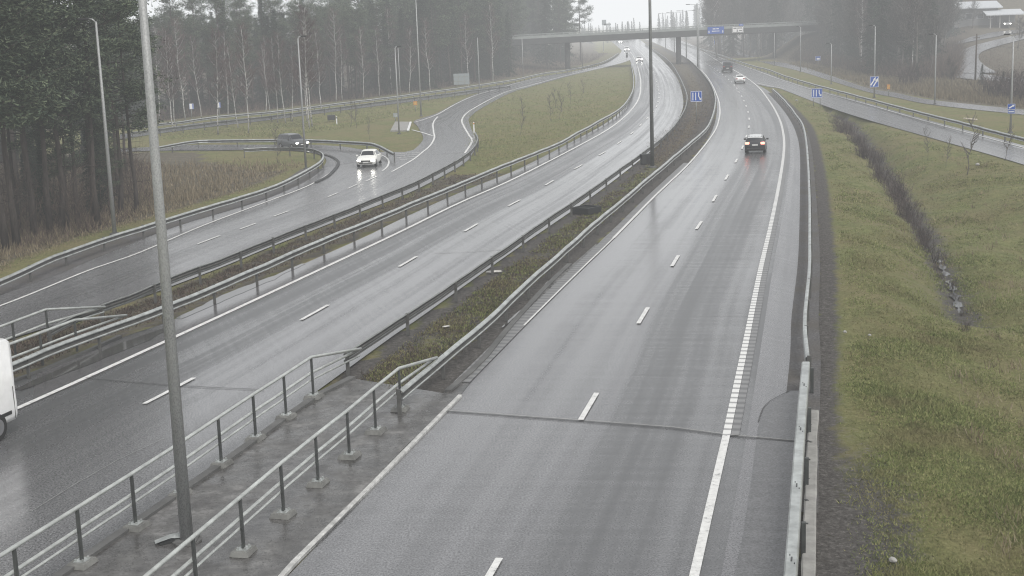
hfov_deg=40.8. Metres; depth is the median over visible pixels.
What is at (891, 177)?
shrub
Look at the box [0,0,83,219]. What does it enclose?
pine tree
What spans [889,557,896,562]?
stone
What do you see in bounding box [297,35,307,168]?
lamp post
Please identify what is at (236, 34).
pine tree
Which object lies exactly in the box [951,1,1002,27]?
detached house
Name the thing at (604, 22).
sign mast
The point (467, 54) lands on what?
spruce tree
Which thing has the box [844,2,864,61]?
spruce tree
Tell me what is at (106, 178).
shrub
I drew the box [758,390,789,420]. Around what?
crack
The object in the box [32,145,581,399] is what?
road shoulder
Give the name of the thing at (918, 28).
bare tree
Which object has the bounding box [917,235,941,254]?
shrub
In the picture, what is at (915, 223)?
shrub
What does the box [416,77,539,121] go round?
road marking
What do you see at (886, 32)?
bare tree
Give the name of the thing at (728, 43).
spruce tree
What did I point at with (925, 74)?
shrub
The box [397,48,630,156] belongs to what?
slip road
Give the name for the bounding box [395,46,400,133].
lamp post
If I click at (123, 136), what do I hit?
pine tree
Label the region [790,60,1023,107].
reeds
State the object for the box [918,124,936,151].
sapling tree
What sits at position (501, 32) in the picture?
pine tree
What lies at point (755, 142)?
estate car
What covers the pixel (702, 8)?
bare tree
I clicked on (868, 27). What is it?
spruce tree
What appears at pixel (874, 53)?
lamp post
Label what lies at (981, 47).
lane
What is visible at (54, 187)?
shrub
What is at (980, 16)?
window
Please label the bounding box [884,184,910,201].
shrub
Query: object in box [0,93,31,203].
pine tree
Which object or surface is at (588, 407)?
road marking
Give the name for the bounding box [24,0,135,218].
pine tree
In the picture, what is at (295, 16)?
pine tree
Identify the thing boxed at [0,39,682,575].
road
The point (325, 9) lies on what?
pine tree
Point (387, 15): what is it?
birch tree
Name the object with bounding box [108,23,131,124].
spruce tree
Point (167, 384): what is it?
expansion joint
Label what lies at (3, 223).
pine tree
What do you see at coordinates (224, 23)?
spruce tree
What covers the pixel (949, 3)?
bare tree
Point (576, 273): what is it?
road marking
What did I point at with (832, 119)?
shrub
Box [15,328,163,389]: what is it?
puddle
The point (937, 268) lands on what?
shrub
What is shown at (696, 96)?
lane sign
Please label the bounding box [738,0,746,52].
bare tree
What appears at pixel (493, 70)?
spruce tree
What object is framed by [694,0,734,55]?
bare tree
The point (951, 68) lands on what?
bare tree
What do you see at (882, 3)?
spruce tree
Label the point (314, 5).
pine tree
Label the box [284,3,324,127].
birch tree
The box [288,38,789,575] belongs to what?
road
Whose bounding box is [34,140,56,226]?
spruce tree
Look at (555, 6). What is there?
pine tree
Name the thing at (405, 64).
spruce tree
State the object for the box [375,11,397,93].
spruce tree
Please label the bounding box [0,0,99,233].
pine tree
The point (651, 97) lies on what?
lamp post
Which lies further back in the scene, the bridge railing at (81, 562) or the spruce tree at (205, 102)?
the spruce tree at (205, 102)
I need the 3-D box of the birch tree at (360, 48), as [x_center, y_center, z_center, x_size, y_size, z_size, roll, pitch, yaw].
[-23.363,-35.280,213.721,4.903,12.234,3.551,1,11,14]
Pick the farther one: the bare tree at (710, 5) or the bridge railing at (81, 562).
the bare tree at (710, 5)
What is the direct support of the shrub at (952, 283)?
on the ground at (838, 532)
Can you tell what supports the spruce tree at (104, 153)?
on the ground at (838, 532)
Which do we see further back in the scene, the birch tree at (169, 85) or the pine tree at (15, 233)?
the birch tree at (169, 85)
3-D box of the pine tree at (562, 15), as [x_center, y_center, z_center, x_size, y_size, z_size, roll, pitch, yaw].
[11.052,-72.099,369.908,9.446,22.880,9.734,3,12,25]
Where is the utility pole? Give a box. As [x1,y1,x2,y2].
[974,34,979,80]
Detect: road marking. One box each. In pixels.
[0,162,336,305]
[17,46,640,408]
[143,378,194,403]
[299,305,327,319]
[391,117,437,171]
[399,256,417,265]
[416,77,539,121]
[461,62,620,152]
[485,558,502,575]
[524,211,639,324]
[578,393,598,419]
[612,60,720,237]
[637,307,649,322]
[670,255,679,265]
[683,40,1023,147]
[689,435,729,575]
[700,50,784,434]
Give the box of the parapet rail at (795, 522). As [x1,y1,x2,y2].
[783,362,813,575]
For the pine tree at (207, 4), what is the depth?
201.81 m
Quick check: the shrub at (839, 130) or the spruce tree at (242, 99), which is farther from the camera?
the spruce tree at (242, 99)
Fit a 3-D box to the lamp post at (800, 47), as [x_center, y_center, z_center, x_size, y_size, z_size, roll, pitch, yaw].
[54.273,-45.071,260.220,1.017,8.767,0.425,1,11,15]
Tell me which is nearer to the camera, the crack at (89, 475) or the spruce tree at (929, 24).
the crack at (89, 475)
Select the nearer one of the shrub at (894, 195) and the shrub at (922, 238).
the shrub at (922, 238)
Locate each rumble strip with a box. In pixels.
[455,163,687,381]
[731,93,787,434]
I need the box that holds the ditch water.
[935,260,965,312]
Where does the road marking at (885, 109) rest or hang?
on the slip road at (991, 146)
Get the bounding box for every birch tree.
[151,24,169,118]
[153,23,189,131]
[160,33,188,131]
[161,14,194,119]
[182,35,212,117]
[198,24,232,134]
[211,28,235,114]
[221,40,240,127]
[225,20,264,132]
[255,41,273,119]
[256,33,276,111]
[261,34,288,122]
[267,31,295,122]
[281,44,303,121]
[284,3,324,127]
[286,5,324,126]
[289,25,320,121]
[310,26,331,111]
[320,5,349,101]
[330,25,354,100]
[351,26,373,99]
[365,28,387,96]
[380,4,399,91]
[396,26,419,93]
[415,15,438,90]
[454,11,476,85]
[476,1,501,81]
[851,0,873,58]
[901,0,925,63]
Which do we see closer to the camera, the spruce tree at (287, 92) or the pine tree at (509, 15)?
the spruce tree at (287, 92)
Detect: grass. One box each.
[0,155,307,271]
[9,172,499,374]
[162,64,632,167]
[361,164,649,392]
[362,165,648,391]
[439,50,596,79]
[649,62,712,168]
[654,62,712,167]
[788,95,1023,575]
[855,126,1023,558]
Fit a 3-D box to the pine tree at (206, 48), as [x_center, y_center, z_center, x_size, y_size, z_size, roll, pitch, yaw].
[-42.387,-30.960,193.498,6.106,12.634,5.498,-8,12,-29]
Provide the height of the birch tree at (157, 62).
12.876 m
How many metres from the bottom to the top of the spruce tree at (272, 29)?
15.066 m
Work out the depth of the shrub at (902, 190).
85.97 m
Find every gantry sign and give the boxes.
[708,26,723,33]
[732,26,743,32]
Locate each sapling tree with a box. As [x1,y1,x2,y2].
[269,118,290,164]
[352,100,358,125]
[518,109,525,134]
[545,89,553,119]
[554,85,563,118]
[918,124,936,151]
[942,135,951,161]
[961,112,981,174]
[1004,123,1014,158]
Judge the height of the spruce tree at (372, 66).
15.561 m
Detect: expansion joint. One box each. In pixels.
[85,377,246,388]
[450,410,790,439]
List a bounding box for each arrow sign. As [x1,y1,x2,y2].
[870,76,878,97]
[1007,104,1014,109]
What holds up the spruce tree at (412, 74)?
on the ground at (838, 532)
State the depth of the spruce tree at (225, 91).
195.13 m
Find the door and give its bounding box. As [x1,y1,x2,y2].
[993,17,996,24]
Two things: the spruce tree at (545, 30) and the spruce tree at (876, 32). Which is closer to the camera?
the spruce tree at (876, 32)
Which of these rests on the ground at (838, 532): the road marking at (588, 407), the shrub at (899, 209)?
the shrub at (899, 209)
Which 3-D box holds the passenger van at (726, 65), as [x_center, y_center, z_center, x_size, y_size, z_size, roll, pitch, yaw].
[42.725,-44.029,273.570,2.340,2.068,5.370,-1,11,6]
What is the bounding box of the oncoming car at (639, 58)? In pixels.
[636,56,642,61]
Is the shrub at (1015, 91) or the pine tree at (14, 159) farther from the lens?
the shrub at (1015, 91)
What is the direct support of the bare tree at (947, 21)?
on the ground at (838, 532)
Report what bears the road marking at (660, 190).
on the road at (472, 492)
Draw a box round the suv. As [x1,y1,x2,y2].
[277,133,308,147]
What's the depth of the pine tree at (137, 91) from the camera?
81.89 m
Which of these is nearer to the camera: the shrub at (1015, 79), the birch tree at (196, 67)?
the shrub at (1015, 79)
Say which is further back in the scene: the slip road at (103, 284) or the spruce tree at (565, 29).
the spruce tree at (565, 29)
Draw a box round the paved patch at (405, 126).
[390,121,411,131]
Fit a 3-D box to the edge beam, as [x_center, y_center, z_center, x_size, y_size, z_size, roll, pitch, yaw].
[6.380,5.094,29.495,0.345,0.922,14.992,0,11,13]
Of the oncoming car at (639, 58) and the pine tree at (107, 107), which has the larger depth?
the oncoming car at (639, 58)
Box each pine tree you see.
[0,0,56,194]
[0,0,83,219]
[0,0,87,248]
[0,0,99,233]
[0,1,74,250]
[0,15,60,227]
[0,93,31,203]
[3,1,93,234]
[5,0,119,231]
[10,125,35,169]
[21,0,118,226]
[23,116,81,188]
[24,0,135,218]
[25,0,148,225]
[27,84,93,226]
[58,0,171,212]
[70,1,146,192]
[86,131,127,214]
[92,0,177,211]
[92,11,145,170]
[104,0,161,154]
[148,13,164,104]
[149,0,199,112]
[150,8,190,106]
[154,7,188,107]
[156,15,180,102]
[171,14,204,114]
[172,0,220,111]
[185,0,211,101]
[186,24,218,111]
[192,18,213,102]
[197,0,235,80]
[197,0,244,107]
[201,15,237,68]
[221,0,258,102]
[224,0,257,63]
[229,2,257,96]
[230,16,257,108]
[232,12,271,108]
[249,0,289,99]
[263,0,286,47]
[279,0,322,103]
[281,3,310,100]
[283,13,294,56]
[292,15,331,101]
[297,0,326,51]
[298,1,326,92]
[305,4,330,93]
[311,3,343,98]
[312,8,346,100]
[323,0,349,96]
[329,6,365,98]
[336,0,359,91]
[338,3,378,98]
[340,0,370,91]
[341,5,374,97]
[352,0,380,83]
[361,0,397,94]
[362,0,403,79]
[374,1,411,80]
[390,0,430,80]
[391,0,424,85]
[395,0,434,65]
[411,0,456,84]
[422,0,456,86]
[427,0,466,85]
[440,0,471,73]
[442,0,482,73]
[463,0,490,78]
[463,2,490,81]
[475,0,510,79]
[499,0,517,57]
[500,0,528,69]
[524,0,555,57]
[527,0,561,59]
[539,1,569,60]
[548,0,576,63]
[565,0,576,33]
[565,0,581,32]
[568,0,593,61]
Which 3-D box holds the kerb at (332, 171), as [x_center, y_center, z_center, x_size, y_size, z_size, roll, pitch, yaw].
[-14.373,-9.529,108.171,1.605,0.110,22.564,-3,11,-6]
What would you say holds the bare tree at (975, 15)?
on the ground at (838, 532)
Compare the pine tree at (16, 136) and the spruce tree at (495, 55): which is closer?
the pine tree at (16, 136)
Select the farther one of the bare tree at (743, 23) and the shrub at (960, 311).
the bare tree at (743, 23)
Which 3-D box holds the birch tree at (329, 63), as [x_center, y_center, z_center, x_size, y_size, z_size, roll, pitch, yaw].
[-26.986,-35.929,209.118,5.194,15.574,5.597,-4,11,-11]
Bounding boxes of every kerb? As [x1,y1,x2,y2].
[14,335,121,381]
[51,376,355,575]
[278,394,461,575]
[314,154,339,182]
[445,263,571,391]
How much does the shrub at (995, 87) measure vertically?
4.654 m
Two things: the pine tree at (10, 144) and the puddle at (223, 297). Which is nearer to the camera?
the puddle at (223, 297)
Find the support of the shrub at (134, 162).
on the ground at (838, 532)
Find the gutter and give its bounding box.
[443,244,595,394]
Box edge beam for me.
[801,410,818,575]
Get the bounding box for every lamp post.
[77,18,118,234]
[138,0,201,545]
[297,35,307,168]
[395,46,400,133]
[398,52,400,94]
[415,0,422,115]
[477,38,480,92]
[522,45,523,76]
[648,0,656,167]
[686,3,707,66]
[698,10,699,68]
[773,33,774,65]
[796,26,800,71]
[826,43,831,83]
[869,25,875,97]
[929,33,936,103]
[1004,34,1013,133]
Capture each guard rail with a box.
[0,147,323,286]
[12,64,633,378]
[47,132,478,345]
[132,53,618,131]
[132,86,509,138]
[159,139,394,161]
[343,44,687,376]
[396,55,715,414]
[681,43,1023,141]
[772,89,812,380]
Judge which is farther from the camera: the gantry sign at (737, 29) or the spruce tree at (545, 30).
the spruce tree at (545, 30)
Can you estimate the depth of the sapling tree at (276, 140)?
111.92 m
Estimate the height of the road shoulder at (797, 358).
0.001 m
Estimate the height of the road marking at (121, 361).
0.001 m
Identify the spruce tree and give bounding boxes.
[0,134,20,161]
[21,126,42,205]
[29,123,58,203]
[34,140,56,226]
[62,41,94,163]
[77,44,116,183]
[79,129,106,213]
[81,24,126,172]
[84,106,117,210]
[101,146,114,197]
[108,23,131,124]
[123,51,146,120]
[148,17,169,111]
[162,26,187,118]
[168,38,187,109]
[181,24,206,110]
[183,13,211,110]
[212,1,244,111]
[215,29,240,108]
[216,23,241,113]
[234,19,255,107]
[246,30,257,92]
[254,0,280,104]
[258,13,284,105]
[263,7,294,107]
[278,11,302,100]
[286,8,313,97]
[293,0,323,100]
[325,9,345,94]
[352,44,373,86]
[364,0,389,92]
[365,13,385,90]
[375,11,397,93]
[376,0,405,88]
[383,2,405,85]
[392,6,415,90]
[397,5,425,84]
[398,1,420,87]
[406,6,426,85]
[407,0,440,90]
[411,0,445,88]
[452,1,477,80]
[458,0,475,74]
[464,2,485,81]
[465,0,492,80]
[479,1,501,79]
[479,4,500,76]
[483,10,502,76]
[493,0,511,74]
[501,12,517,76]
[505,8,518,67]
[506,2,525,62]
[530,0,559,65]
[535,0,557,60]
[549,0,571,58]
[556,0,578,62]
[656,14,662,39]
[669,10,673,40]
[681,9,684,27]
[683,12,689,39]
[695,4,702,36]
[699,0,723,49]
[721,35,739,50]
[722,0,745,55]
[837,1,863,56]
[838,0,864,64]
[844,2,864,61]
[859,0,879,68]
[862,0,899,73]
[866,1,890,57]
[896,0,923,68]
[900,6,923,62]
[919,0,946,61]
[945,0,966,37]
[978,64,984,86]
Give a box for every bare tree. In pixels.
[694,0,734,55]
[698,0,711,42]
[699,0,725,57]
[700,5,724,53]
[719,0,744,55]
[724,0,760,56]
[737,0,747,53]
[737,0,767,56]
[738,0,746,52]
[741,0,769,56]
[747,0,776,55]
[833,2,861,59]
[835,0,872,65]
[838,0,869,48]
[873,0,894,63]
[883,0,933,58]
[884,0,919,56]
[884,0,922,64]
[884,0,930,44]
[884,4,922,56]
[887,0,925,70]
[894,0,946,75]
[917,10,945,77]
[922,0,948,33]
[926,0,956,54]
[933,0,960,54]
[938,0,961,47]
[938,0,966,44]
[941,1,970,43]
[944,56,958,84]
[966,0,984,27]
[1011,17,1023,47]
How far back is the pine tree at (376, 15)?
226.00 m
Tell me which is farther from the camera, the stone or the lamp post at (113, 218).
the lamp post at (113, 218)
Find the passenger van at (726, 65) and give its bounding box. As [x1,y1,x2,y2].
[721,61,732,71]
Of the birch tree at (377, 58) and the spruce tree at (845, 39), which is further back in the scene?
the spruce tree at (845, 39)
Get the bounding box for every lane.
[955,29,1023,80]
[958,34,1023,72]
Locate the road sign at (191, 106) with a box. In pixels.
[189,104,193,117]
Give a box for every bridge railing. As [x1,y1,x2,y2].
[0,306,105,354]
[0,347,361,575]
[9,314,126,365]
[143,356,437,575]
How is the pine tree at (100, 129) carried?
on the ground at (838, 532)
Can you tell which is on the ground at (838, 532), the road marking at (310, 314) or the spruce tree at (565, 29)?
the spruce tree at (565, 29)
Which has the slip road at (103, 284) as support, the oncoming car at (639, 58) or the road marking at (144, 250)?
the road marking at (144, 250)
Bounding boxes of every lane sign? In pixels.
[691,91,701,121]
[812,88,821,106]
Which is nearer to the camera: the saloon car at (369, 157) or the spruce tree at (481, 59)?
the saloon car at (369, 157)
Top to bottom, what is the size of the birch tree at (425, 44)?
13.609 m
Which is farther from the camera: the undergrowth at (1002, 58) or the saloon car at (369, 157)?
the undergrowth at (1002, 58)
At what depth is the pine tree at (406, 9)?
241.45 m
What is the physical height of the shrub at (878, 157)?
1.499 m
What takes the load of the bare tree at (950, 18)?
on the ground at (838, 532)
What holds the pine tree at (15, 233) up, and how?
on the ground at (838, 532)
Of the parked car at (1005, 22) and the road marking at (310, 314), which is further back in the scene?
the parked car at (1005, 22)
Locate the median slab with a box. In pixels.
[67,379,456,575]
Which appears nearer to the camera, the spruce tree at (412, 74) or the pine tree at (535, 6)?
the spruce tree at (412, 74)
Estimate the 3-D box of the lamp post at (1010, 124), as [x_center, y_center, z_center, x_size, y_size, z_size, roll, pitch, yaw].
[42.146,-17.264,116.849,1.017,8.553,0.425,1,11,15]
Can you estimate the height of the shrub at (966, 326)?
0.579 m
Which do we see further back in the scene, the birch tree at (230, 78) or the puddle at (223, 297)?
the birch tree at (230, 78)
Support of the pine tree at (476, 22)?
on the ground at (838, 532)
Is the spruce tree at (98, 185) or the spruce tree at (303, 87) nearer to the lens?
the spruce tree at (98, 185)
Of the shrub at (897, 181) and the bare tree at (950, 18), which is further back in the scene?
the bare tree at (950, 18)
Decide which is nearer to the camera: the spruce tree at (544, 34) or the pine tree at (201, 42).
the pine tree at (201, 42)
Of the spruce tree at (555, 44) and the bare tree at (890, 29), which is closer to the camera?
the bare tree at (890, 29)
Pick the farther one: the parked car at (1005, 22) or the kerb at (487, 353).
the parked car at (1005, 22)
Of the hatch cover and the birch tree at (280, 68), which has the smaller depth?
the hatch cover
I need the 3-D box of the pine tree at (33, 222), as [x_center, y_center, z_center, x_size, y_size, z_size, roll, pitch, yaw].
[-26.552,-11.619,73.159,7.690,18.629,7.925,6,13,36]
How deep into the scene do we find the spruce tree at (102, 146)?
100.19 m
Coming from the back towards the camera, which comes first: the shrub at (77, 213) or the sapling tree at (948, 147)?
the sapling tree at (948, 147)
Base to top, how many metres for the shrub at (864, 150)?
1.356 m
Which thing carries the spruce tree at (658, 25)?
on the ground at (838, 532)
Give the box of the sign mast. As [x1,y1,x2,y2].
[602,20,610,51]
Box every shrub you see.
[3,144,104,224]
[19,134,93,222]
[34,166,78,219]
[47,159,99,203]
[49,156,131,228]
[49,168,106,231]
[53,166,83,197]
[76,151,117,196]
[81,141,146,188]
[82,127,149,191]
[83,132,149,198]
[103,145,140,186]
[113,151,145,180]
[120,132,147,185]
[829,114,841,123]
[831,118,849,132]
[834,119,847,131]
[838,121,854,133]
[843,128,863,143]
[848,120,858,134]
[849,143,874,157]
[851,133,869,146]
[852,134,866,144]
[855,143,875,158]
[859,153,882,167]
[865,145,887,162]
[868,150,890,162]
[868,163,888,177]
[870,160,896,180]
[871,171,889,182]
[879,173,907,190]
[880,171,902,186]
[882,178,914,192]
[882,185,912,206]
[884,179,913,201]
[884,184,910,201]
[885,61,928,82]
[885,62,928,84]
[886,190,920,217]
[893,195,920,217]
[900,210,916,222]
[905,207,926,225]
[907,219,926,229]
[910,223,930,237]
[912,231,932,247]
[916,223,935,241]
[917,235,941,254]
[924,248,949,262]
[929,263,944,270]
[936,270,949,278]
[942,277,961,287]
[948,290,962,300]
[955,308,968,315]
[957,319,973,330]
[965,63,1019,92]
[967,63,1022,97]
[978,72,1019,93]
[980,66,1023,97]
[992,70,1023,94]
[993,79,1023,99]
[995,72,1023,100]
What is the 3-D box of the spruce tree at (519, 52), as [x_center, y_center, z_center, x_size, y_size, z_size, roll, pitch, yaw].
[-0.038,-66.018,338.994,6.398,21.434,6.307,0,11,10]
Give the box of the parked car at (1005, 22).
[1002,20,1010,26]
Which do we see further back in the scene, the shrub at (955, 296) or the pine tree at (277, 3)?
the pine tree at (277, 3)
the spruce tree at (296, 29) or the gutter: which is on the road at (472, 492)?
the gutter
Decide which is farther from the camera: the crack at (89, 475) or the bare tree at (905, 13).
the bare tree at (905, 13)
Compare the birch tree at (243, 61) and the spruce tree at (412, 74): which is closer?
the birch tree at (243, 61)
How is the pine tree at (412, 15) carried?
on the ground at (838, 532)
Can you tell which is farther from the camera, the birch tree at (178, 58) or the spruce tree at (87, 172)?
the birch tree at (178, 58)
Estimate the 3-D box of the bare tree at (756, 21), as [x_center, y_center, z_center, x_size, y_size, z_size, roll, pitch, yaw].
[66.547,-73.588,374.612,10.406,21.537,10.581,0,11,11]
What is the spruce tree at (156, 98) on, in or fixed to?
on the ground at (838, 532)
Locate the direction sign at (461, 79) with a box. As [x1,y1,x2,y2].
[453,73,468,88]
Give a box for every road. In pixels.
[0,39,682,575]
[0,152,472,338]
[120,83,511,138]
[121,145,390,166]
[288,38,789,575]
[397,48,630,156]
[672,42,1023,164]
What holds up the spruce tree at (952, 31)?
on the ground at (838, 532)
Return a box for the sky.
[60,0,703,25]
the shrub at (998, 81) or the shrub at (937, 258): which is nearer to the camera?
the shrub at (937, 258)
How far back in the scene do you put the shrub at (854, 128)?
129.39 m
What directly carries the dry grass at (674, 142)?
on the ground at (838, 532)
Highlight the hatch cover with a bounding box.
[155,532,179,545]
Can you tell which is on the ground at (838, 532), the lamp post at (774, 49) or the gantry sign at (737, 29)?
the lamp post at (774, 49)
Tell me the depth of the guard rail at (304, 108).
198.74 m
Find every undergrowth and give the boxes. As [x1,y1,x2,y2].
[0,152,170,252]
[59,48,606,123]
[725,33,971,79]
[786,34,835,65]
[968,40,1023,77]
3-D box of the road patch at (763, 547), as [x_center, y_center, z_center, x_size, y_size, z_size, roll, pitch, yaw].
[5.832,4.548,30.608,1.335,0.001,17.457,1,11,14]
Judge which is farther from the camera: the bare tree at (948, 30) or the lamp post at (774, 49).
the lamp post at (774, 49)
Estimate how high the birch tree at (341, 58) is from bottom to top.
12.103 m
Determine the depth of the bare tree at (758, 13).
364.71 m
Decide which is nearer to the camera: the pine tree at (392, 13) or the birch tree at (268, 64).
the birch tree at (268, 64)
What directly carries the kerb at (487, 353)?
on the ground at (838, 532)
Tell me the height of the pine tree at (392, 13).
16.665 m
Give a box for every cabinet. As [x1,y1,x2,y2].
[327,115,335,119]
[640,153,649,163]
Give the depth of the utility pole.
201.78 m
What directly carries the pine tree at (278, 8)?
on the ground at (838, 532)
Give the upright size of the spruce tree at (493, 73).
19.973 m
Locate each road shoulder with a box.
[0,169,322,294]
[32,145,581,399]
[721,88,799,575]
[768,93,820,511]
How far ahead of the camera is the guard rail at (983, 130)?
146.09 m
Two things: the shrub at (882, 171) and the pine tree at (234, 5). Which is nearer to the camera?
the shrub at (882, 171)
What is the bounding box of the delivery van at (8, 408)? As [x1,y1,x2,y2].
[0,338,17,440]
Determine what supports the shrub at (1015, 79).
on the ground at (838, 532)
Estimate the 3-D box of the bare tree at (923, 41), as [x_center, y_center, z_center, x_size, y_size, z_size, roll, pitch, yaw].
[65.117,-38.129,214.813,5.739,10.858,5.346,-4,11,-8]
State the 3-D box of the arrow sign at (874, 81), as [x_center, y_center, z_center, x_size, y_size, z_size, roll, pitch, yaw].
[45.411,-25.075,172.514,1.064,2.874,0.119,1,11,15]
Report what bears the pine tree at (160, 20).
on the ground at (838, 532)
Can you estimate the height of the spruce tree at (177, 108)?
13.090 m
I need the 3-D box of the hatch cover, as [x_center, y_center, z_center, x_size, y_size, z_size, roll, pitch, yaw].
[-7.143,5.169,28.832,0.679,0.302,0.280,-6,11,-20]
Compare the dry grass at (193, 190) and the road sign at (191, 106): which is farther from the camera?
the road sign at (191, 106)
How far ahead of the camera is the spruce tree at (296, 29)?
217.28 m
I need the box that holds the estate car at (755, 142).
[744,134,768,152]
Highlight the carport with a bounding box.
[983,9,1023,27]
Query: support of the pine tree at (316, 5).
on the ground at (838, 532)
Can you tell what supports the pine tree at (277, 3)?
on the ground at (838, 532)
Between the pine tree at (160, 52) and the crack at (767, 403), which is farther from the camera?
the pine tree at (160, 52)
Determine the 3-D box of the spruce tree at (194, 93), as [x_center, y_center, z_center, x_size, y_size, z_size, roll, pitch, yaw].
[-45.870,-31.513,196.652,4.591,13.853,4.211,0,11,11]
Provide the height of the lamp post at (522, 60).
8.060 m
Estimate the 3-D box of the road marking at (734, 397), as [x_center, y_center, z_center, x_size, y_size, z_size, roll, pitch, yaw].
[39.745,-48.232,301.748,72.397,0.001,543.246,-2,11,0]
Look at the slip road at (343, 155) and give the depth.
127.14 m
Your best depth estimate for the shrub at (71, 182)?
89.76 m
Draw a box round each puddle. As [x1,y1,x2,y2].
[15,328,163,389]
[175,264,303,318]
[277,437,414,575]
[502,311,519,326]
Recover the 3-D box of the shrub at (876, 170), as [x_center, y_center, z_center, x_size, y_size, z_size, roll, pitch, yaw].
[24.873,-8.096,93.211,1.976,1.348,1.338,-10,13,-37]
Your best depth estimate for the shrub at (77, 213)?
76.50 m
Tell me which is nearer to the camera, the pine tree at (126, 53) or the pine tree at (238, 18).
the pine tree at (126, 53)
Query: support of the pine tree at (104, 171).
on the ground at (838, 532)
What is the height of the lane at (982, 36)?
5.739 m
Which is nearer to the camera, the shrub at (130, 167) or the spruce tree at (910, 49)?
the shrub at (130, 167)
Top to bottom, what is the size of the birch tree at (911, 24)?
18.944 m
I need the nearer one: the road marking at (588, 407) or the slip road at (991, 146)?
the road marking at (588, 407)
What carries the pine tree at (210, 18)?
on the ground at (838, 532)
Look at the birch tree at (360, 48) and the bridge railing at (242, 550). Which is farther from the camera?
the birch tree at (360, 48)
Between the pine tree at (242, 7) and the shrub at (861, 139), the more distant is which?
the pine tree at (242, 7)
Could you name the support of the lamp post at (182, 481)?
on the median slab
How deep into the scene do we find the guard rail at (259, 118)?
175.29 m
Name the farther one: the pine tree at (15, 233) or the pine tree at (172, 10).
the pine tree at (172, 10)
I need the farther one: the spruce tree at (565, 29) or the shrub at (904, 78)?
the spruce tree at (565, 29)
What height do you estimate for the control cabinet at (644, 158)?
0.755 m
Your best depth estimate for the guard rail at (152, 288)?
64.36 m
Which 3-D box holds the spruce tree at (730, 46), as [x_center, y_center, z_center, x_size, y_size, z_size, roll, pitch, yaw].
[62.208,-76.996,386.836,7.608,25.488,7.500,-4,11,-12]
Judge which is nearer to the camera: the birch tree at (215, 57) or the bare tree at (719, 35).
the birch tree at (215, 57)
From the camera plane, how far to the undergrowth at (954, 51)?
243.70 m
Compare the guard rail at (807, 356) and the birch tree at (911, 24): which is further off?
the birch tree at (911, 24)
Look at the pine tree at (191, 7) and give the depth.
192.24 m
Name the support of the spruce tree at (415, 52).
on the ground at (838, 532)
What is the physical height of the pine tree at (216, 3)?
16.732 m
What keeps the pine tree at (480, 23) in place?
on the ground at (838, 532)
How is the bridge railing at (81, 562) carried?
on the median slab
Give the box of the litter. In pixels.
[486,270,502,272]
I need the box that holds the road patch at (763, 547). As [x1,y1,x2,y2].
[734,391,798,575]
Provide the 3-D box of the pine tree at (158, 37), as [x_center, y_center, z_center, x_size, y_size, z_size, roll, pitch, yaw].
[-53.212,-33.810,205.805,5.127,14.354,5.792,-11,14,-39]
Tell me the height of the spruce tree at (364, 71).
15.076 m
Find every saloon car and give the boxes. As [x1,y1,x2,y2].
[356,149,381,166]
[733,75,745,82]
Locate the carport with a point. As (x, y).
(1006, 14)
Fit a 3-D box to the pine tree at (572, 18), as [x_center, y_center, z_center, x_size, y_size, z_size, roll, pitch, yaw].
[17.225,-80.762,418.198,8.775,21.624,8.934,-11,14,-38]
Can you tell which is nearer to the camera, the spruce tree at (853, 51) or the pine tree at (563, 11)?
the spruce tree at (853, 51)
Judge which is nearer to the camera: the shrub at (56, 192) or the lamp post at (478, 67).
the shrub at (56, 192)
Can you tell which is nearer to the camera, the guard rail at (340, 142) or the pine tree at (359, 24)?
the guard rail at (340, 142)
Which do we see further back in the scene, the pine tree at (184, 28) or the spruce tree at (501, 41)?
the spruce tree at (501, 41)
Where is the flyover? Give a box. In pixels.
[493,21,822,68]
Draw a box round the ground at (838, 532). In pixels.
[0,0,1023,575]
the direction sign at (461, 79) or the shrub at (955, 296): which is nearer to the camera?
the shrub at (955, 296)
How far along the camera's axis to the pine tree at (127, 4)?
76.57 m
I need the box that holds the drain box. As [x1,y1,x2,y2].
[572,205,601,214]
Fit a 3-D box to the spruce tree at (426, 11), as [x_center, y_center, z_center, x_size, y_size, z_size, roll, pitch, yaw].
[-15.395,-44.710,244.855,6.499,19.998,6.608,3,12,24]
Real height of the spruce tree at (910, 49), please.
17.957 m
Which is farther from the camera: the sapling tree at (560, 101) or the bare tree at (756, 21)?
the bare tree at (756, 21)
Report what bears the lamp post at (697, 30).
on the ground at (838, 532)
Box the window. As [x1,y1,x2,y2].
[977,13,982,18]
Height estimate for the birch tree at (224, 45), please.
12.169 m
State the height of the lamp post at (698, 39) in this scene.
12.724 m
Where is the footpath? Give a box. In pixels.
[708,44,1023,114]
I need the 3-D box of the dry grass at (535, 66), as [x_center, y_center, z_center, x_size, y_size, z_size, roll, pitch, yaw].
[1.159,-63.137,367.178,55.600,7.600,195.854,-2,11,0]
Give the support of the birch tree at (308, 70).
on the ground at (838, 532)
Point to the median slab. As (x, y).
(280, 544)
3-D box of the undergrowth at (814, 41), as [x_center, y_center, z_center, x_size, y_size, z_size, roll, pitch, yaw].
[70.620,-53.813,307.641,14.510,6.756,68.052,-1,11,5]
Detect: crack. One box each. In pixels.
[32,441,156,510]
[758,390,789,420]

